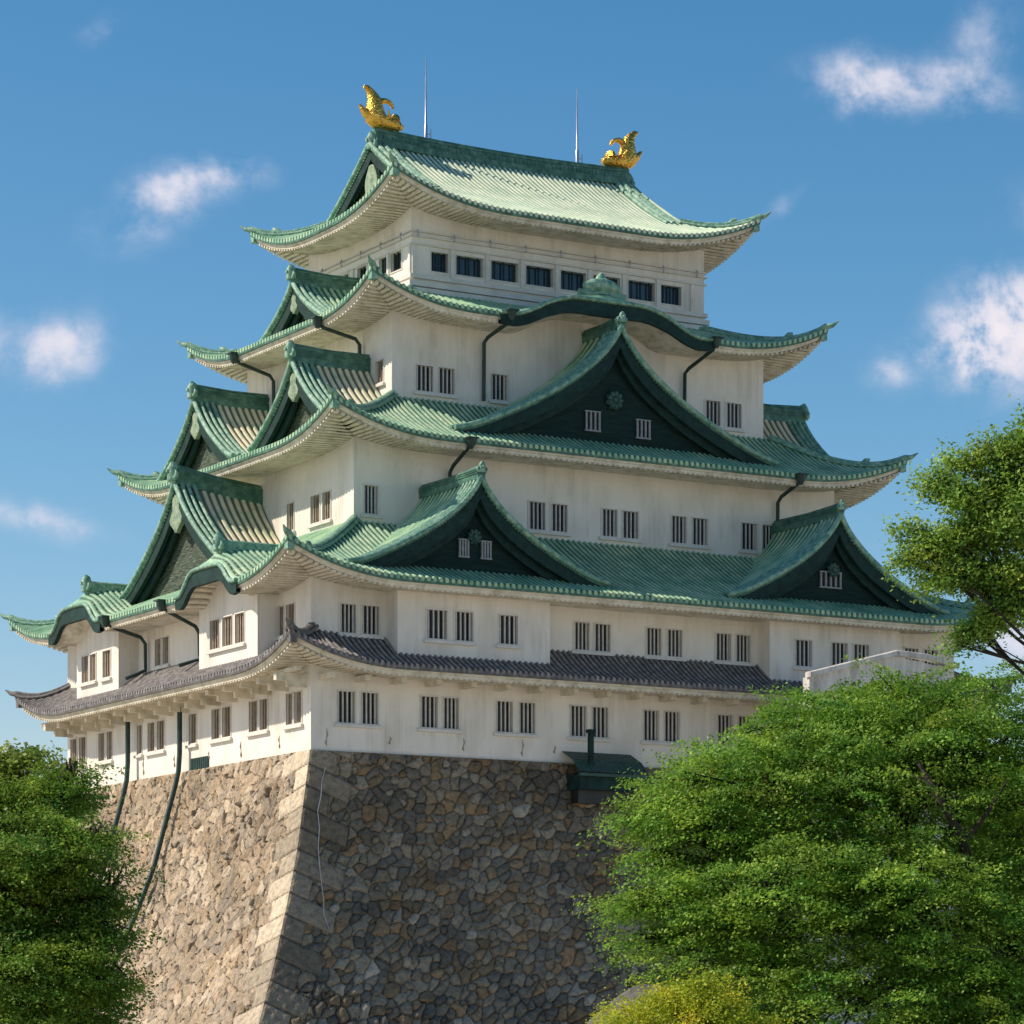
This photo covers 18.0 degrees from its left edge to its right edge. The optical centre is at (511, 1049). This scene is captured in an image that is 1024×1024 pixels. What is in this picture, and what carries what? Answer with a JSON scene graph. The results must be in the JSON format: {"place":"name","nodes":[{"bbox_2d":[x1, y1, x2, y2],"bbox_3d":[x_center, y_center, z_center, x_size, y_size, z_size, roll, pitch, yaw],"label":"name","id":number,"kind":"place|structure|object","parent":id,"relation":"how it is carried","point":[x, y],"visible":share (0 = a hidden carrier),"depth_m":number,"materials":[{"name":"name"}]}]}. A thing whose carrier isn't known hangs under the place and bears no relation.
{"place":"outdoors","nodes":[
{"label":"outdoors","id":0,"kind":"place"},
{"bbox_2d":[0,0,1023,780],"label":"sky","id":1,"kind":"structure","parent":0,"point":[882,141],"materials":[{"name":"blue"}]},
{"label":"ground","id":2,"kind":"structure","parent":0,"visible":0},
{"bbox_2d":[0,737,101,929],"bbox_3d":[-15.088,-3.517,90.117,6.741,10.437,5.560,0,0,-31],"label":"broadleaf tree","id":3,"kind":"object","parent":2,"relation":"on","point":[18,764],"visible":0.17,"depth_m":89.41,"materials":[{"name":"green plant"}]},
{"bbox_2d":[0,751,187,1023],"bbox_3d":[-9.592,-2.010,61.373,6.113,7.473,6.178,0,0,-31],"label":"maple tree","id":4,"kind":"object","parent":2,"relation":"on","point":[52,971],"visible":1,"depth_m":60.48,"materials":[{"name":"green plant"}]},
{"bbox_2d":[19,750,1023,1023],"bbox_3d":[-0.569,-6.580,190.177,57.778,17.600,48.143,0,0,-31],"label":"stone base","id":5,"kind":"object","parent":2,"relation":"on","point":[317,886],"visible":0.45,"depth_m":167.83,"materials":[{"name":"grey stone"}]},
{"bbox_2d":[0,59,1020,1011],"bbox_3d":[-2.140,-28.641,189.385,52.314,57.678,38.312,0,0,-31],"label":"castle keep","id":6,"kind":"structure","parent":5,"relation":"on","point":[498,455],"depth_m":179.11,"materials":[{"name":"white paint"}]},
{"bbox_2d":[70,735,86,769],"bbox_3d":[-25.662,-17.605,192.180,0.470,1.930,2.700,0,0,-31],"label":"window","id":7,"kind":"structure","parent":6,"relation":"in","point":[76,744],"depth_m":192.01,"materials":[{"name":"paint"}]},
{"bbox_2d":[78,652,97,687],"bbox_3d":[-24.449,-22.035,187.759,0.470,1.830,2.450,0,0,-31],"label":"window","id":8,"kind":"structure","parent":6,"relation":"in","point":[87,660],"depth_m":187.60,"materials":[{"name":"paint"}]},
{"bbox_2d":[96,730,113,765],"bbox_3d":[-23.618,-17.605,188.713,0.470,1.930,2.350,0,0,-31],"label":"window","id":9,"kind":"structure","parent":6,"relation":"in","point":[110,760],"depth_m":188.48,"materials":[{"name":"paint"}]},
{"bbox_2d":[99,648,111,682],"bbox_3d":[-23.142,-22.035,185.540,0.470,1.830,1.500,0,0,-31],"label":"window","id":10,"kind":"structure","parent":6,"relation":"in","point":[107,677],"depth_m":185.65,"materials":[{"name":"paint"}]},
{"bbox_2d":[133,723,143,757],"bbox_3d":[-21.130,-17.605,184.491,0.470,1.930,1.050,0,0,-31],"label":"window","id":11,"kind":"structure","parent":6,"relation":"in","point":[140,755],"depth_m":184.70,"materials":[{"name":"paint"}]},
{"bbox_2d":[144,719,165,756],"bbox_3d":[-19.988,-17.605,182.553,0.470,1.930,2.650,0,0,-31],"label":"window","id":12,"kind":"structure","parent":6,"relation":"in","point":[153,726],"depth_m":182.41,"materials":[{"name":"paint"}]},
{"bbox_2d":[151,635,169,670],"bbox_3d":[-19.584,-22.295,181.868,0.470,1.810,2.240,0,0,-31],"label":"window","id":13,"kind":"structure","parent":6,"relation":"in","point":[160,665],"depth_m":181.88,"materials":[{"name":"paint"}]},
{"bbox_2d":[185,712,197,748],"bbox_3d":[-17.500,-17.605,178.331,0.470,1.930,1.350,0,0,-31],"label":"window","id":14,"kind":"structure","parent":6,"relation":"in","point":[194,717],"depth_m":178.45,"materials":[{"name":"paint"}]},
{"bbox_2d":[208,704,232,743],"bbox_3d":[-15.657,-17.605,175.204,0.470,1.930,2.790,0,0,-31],"label":"window","id":15,"kind":"structure","parent":6,"relation":"in","point":[218,713],"depth_m":175.08,"materials":[{"name":"paint"}]},
{"bbox_2d":[206,611,245,654],"bbox_3d":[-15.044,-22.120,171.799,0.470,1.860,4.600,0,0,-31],"label":"window","id":16,"kind":"structure","parent":6,"relation":"in","point":[241,617],"depth_m":171.86,"materials":[{"name":"paint"}]},
{"bbox_2d":[245,697,269,736],"bbox_3d":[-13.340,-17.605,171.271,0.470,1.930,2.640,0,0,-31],"label":"window","id":17,"kind":"structure","parent":6,"relation":"in","point":[265,703],"depth_m":171.07,"materials":[{"name":"paint"}]},
{"bbox_2d":[275,601,295,640],"bbox_3d":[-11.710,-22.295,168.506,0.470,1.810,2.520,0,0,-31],"label":"window","id":18,"kind":"structure","parent":6,"relation":"in","point":[292,608],"depth_m":168.41,"materials":[{"name":"paint"}]},
{"bbox_2d":[283,501,295,535],"bbox_3d":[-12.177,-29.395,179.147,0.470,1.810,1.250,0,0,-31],"label":"window","id":19,"kind":"structure","parent":6,"relation":"in","point":[291,506],"depth_m":179.23,"materials":[{"name":"paint"}]},
{"bbox_2d":[282,689,303,729],"bbox_3d":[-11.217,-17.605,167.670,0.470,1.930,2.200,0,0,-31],"label":"window","id":20,"kind":"structure","parent":6,"relation":"in","point":[291,697],"depth_m":167.63,"materials":[{"name":"paint"}]},
{"bbox_2d":[307,489,332,528],"bbox_3d":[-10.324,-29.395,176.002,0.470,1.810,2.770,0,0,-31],"label":"window","id":21,"kind":"structure","parent":6,"relation":"in","point":[328,496],"depth_m":175.77,"materials":[{"name":"paint"}]},
{"bbox_2d":[334,689,382,728],"bbox_3d":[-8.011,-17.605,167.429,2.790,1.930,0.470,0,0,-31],"label":"window","id":22,"kind":"structure","parent":6,"relation":"in","point":[344,700],"depth_m":167.43,"materials":[{"name":"paint"}]},
{"bbox_2d":[338,602,383,639],"bbox_3d":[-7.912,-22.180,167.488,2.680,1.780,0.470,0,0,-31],"label":"window","id":23,"kind":"structure","parent":6,"relation":"in","point":[346,612],"depth_m":167.51,"materials":[{"name":"paint"}]},
{"bbox_2d":[357,264,366,278],"bbox_3d":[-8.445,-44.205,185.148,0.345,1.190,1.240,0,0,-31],"label":"window","id":24,"kind":"structure","parent":6,"relation":"in","point":[362,272],"depth_m":185.37,"materials":[{"name":"paint"}]},
{"bbox_2d":[360,483,382,518],"bbox_3d":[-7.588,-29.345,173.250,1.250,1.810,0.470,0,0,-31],"label":"window","id":25,"kind":"structure","parent":6,"relation":"in","point":[369,493],"depth_m":173.34,"materials":[{"name":"paint"}]},
{"bbox_2d":[374,358,384,387],"bbox_3d":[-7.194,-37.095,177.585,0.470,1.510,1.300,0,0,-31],"label":"window","id":26,"kind":"structure","parent":6,"relation":"in","point":[381,382],"depth_m":177.66,"materials":[{"name":"paint"}]},
{"bbox_2d":[378,255,385,272],"bbox_3d":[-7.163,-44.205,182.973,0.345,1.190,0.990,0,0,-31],"label":"window","id":27,"kind":"structure","parent":6,"relation":"in","point":[383,260],"depth_m":183.17,"materials":[{"name":"paint"}]},
{"bbox_2d":[390,248,401,274],"bbox_3d":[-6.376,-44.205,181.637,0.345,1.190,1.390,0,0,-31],"label":"window","id":28,"kind":"structure","parent":6,"relation":"in","point":[397,258],"depth_m":181.79,"materials":[{"name":"paint"}]},
{"bbox_2d":[413,363,458,398],"bbox_3d":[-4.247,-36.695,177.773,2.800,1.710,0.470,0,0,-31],"label":"window","id":29,"kind":"structure","parent":6,"relation":"in","point":[422,374],"depth_m":177.79,"materials":[{"name":"paint"}]},
{"bbox_2d":[417,694,462,733],"bbox_3d":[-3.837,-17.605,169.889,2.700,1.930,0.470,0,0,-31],"label":"window","id":30,"kind":"structure","parent":6,"relation":"in","point":[426,704],"depth_m":169.90,"materials":[{"name":"paint"}]},
{"bbox_2d":[430,250,449,274],"bbox_3d":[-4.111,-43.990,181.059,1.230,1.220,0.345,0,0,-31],"label":"window","id":31,"kind":"structure","parent":6,"relation":"in","point":[437,261],"depth_m":181.17,"materials":[{"name":"glass"}]},
{"bbox_2d":[424,608,477,645],"bbox_3d":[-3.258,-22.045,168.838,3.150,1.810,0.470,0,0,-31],"label":"window","id":32,"kind":"structure","parent":6,"relation":"in","point":[434,619],"depth_m":168.83,"materials":[{"name":"paint"}]},
{"bbox_2d":[455,254,484,279],"bbox_3d":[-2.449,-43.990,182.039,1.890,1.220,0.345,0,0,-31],"label":"window","id":33,"kind":"structure","parent":6,"relation":"in","point":[464,267],"depth_m":182.14,"materials":[{"name":"glass"}]},
{"bbox_2d":[488,372,511,404],"bbox_3d":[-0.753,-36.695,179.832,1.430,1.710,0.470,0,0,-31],"label":"window","id":34,"kind":"structure","parent":6,"relation":"in","point":[497,383],"depth_m":179.93,"materials":[{"name":"paint"}]},
{"bbox_2d":[490,259,519,284],"bbox_3d":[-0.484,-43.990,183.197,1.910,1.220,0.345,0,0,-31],"label":"window","id":35,"kind":"structure","parent":6,"relation":"in","point":[499,272],"depth_m":183.30,"materials":[{"name":"glass"}]},
{"bbox_2d":[495,613,521,648],"bbox_3d":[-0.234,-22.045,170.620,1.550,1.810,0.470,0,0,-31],"label":"window","id":36,"kind":"structure","parent":6,"relation":"in","point":[506,624],"depth_m":170.73,"materials":[{"name":"paint"}]},
{"bbox_2d":[493,699,539,737],"bbox_3d":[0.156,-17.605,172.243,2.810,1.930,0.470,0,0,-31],"label":"window","id":37,"kind":"structure","parent":6,"relation":"in","point":[502,709],"depth_m":172.24,"materials":[{"name":"paint"}]},
{"bbox_2d":[525,264,554,288],"bbox_3d":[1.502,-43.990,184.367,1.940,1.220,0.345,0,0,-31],"label":"window","id":38,"kind":"structure","parent":6,"relation":"in","point":[535,277],"depth_m":184.47,"materials":[{"name":"glass"}]},
{"bbox_2d":[527,500,571,536],"bbox_3d":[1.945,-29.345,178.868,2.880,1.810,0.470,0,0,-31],"label":"window","id":39,"kind":"structure","parent":6,"relation":"in","point":[534,510],"depth_m":178.84,"materials":[{"name":"paint"}]},
{"bbox_2d":[560,269,586,292],"bbox_3d":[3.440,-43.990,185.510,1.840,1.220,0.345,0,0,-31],"label":"window","id":40,"kind":"structure","parent":6,"relation":"in","point":[570,282],"depth_m":185.55,"materials":[{"name":"glass"}]},
{"bbox_2d":[567,704,612,741],"bbox_3d":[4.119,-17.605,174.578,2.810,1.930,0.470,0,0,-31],"label":"window","id":41,"kind":"structure","parent":6,"relation":"in","point":[576,714],"depth_m":174.57,"materials":[{"name":"paint"}]},
{"bbox_2d":[571,620,614,655],"bbox_3d":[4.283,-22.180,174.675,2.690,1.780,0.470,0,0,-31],"label":"window","id":42,"kind":"structure","parent":6,"relation":"in","point":[600,632],"depth_m":174.70,"materials":[{"name":"paint"}]},
{"bbox_2d":[592,273,620,293],"bbox_3d":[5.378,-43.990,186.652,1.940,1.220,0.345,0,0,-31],"label":"window","id":43,"kind":"structure","parent":6,"relation":"in","point":[593,277],"depth_m":186.92,"materials":[{"name":"paint"}]},
{"bbox_2d":[599,507,642,543],"bbox_3d":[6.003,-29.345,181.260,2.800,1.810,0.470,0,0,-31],"label":"window","id":44,"kind":"structure","parent":6,"relation":"in","point":[628,520],"depth_m":181.26,"materials":[{"name":"paint"}]},
{"bbox_2d":[627,278,655,303],"bbox_3d":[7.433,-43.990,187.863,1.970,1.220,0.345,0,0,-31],"label":"window","id":45,"kind":"structure","parent":6,"relation":"in","point":[641,292],"depth_m":187.97,"materials":[{"name":"glass"}]},
{"bbox_2d":[640,709,683,745],"bbox_3d":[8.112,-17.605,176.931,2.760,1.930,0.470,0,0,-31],"label":"window","id":46,"kind":"structure","parent":6,"relation":"in","point":[648,717],"depth_m":176.88,"materials":[{"name":"paint"}]},
{"bbox_2d":[643,626,686,661],"bbox_3d":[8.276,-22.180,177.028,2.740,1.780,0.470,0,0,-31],"label":"window","id":47,"kind":"structure","parent":6,"relation":"in","point":[651,635],"depth_m":177.01,"materials":[{"name":"paint"}]},
{"bbox_2d":[660,283,681,306],"bbox_3d":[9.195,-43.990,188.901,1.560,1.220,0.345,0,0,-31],"label":"window","id":48,"kind":"structure","parent":6,"relation":"in","point":[668,295],"depth_m":188.98,"materials":[{"name":"glass"}]},
{"bbox_2d":[668,514,711,549],"bbox_3d":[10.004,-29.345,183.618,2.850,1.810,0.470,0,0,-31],"label":"window","id":49,"kind":"structure","parent":6,"relation":"in","point":[676,523],"depth_m":183.62,"materials":[{"name":"paint"}]},
{"bbox_2d":[704,399,744,432],"bbox_3d":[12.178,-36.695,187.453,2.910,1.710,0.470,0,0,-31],"label":"window","id":50,"kind":"structure","parent":6,"relation":"in","point":[710,408],"depth_m":187.56,"materials":[{"name":"paint"}]},
{"bbox_2d":[713,632,754,665],"bbox_3d":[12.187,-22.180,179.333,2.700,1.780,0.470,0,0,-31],"label":"window","id":51,"kind":"structure","parent":6,"relation":"in","point":[720,640],"depth_m":179.28,"materials":[{"name":"paint"}]},
{"bbox_2d":[715,713,753,748],"bbox_3d":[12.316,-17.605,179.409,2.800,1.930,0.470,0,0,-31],"label":"window","id":52,"kind":"structure","parent":6,"relation":"in","point":[722,722],"depth_m":179.28,"materials":[{"name":"paint"}]},
{"bbox_2d":[738,521,772,554],"bbox_3d":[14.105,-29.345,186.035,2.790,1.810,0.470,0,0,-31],"label":"window","id":53,"kind":"structure","parent":6,"relation":"in","point":[746,530],"depth_m":185.92,"materials":[{"name":"paint"}]},
{"bbox_2d":[792,638,815,670],"bbox_3d":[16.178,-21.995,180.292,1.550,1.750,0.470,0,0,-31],"label":"window","id":54,"kind":"structure","parent":6,"relation":"in","point":[801,648],"depth_m":180.37,"materials":[{"name":"paint"}]},
{"bbox_2d":[830,641,869,665],"bbox_3d":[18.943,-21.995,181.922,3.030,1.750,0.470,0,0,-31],"label":"window","id":55,"kind":"structure","parent":6,"relation":"in","point":[837,651],"depth_m":181.79,"materials":[{"name":"paint"}]},
{"bbox_2d":[903,647,938,665],"bbox_3d":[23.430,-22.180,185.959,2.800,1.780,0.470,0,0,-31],"label":"window","id":56,"kind":"structure","parent":6,"relation":"in","point":[924,649],"depth_m":186.08,"materials":[{"name":"paint"}]},
{"bbox_2d":[587,984,673,1023],"bbox_3d":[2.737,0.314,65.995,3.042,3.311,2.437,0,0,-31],"label":"boulder","id":57,"kind":"object","parent":2,"relation":"on","point":[628,993],"visible":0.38,"depth_m":65.75,"materials":[{"name":"grey stone"}]},
{"bbox_2d":[585,962,803,1023],"bbox_3d":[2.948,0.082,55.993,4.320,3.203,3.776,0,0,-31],"label":"yellow shrub","id":58,"kind":"object","parent":2,"relation":"on","point":[690,1004],"visible":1,"depth_m":55.53,"materials":[{"name":"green plant"}]},
{"bbox_2d":[561,652,1023,1023],"bbox_3d":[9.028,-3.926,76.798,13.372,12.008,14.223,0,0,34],"label":"maple tree","id":59,"kind":"object","parent":2,"relation":"on","point":[920,746],"visible":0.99,"depth_m":74.90,"materials":[{"name":"green plant"}]},
{"bbox_2d":[803,650,957,1023],"bbox_3d":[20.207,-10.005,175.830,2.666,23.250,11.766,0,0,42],"label":"parapet wall","id":60,"kind":"structure","parent":2,"relation":"on","point":[824,679],"depth_m":174.08,"materials":[{"name":"white paint"}]},
{"bbox_2d":[877,394,1023,674],"bbox_3d":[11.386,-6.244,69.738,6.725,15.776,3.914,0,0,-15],"label":"tall tree","id":61,"kind":"object","parent":2,"relation":"on","point":[981,523],"visible":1,"depth_m":69.74,"materials":[{"name":"green plant"}]}
]}

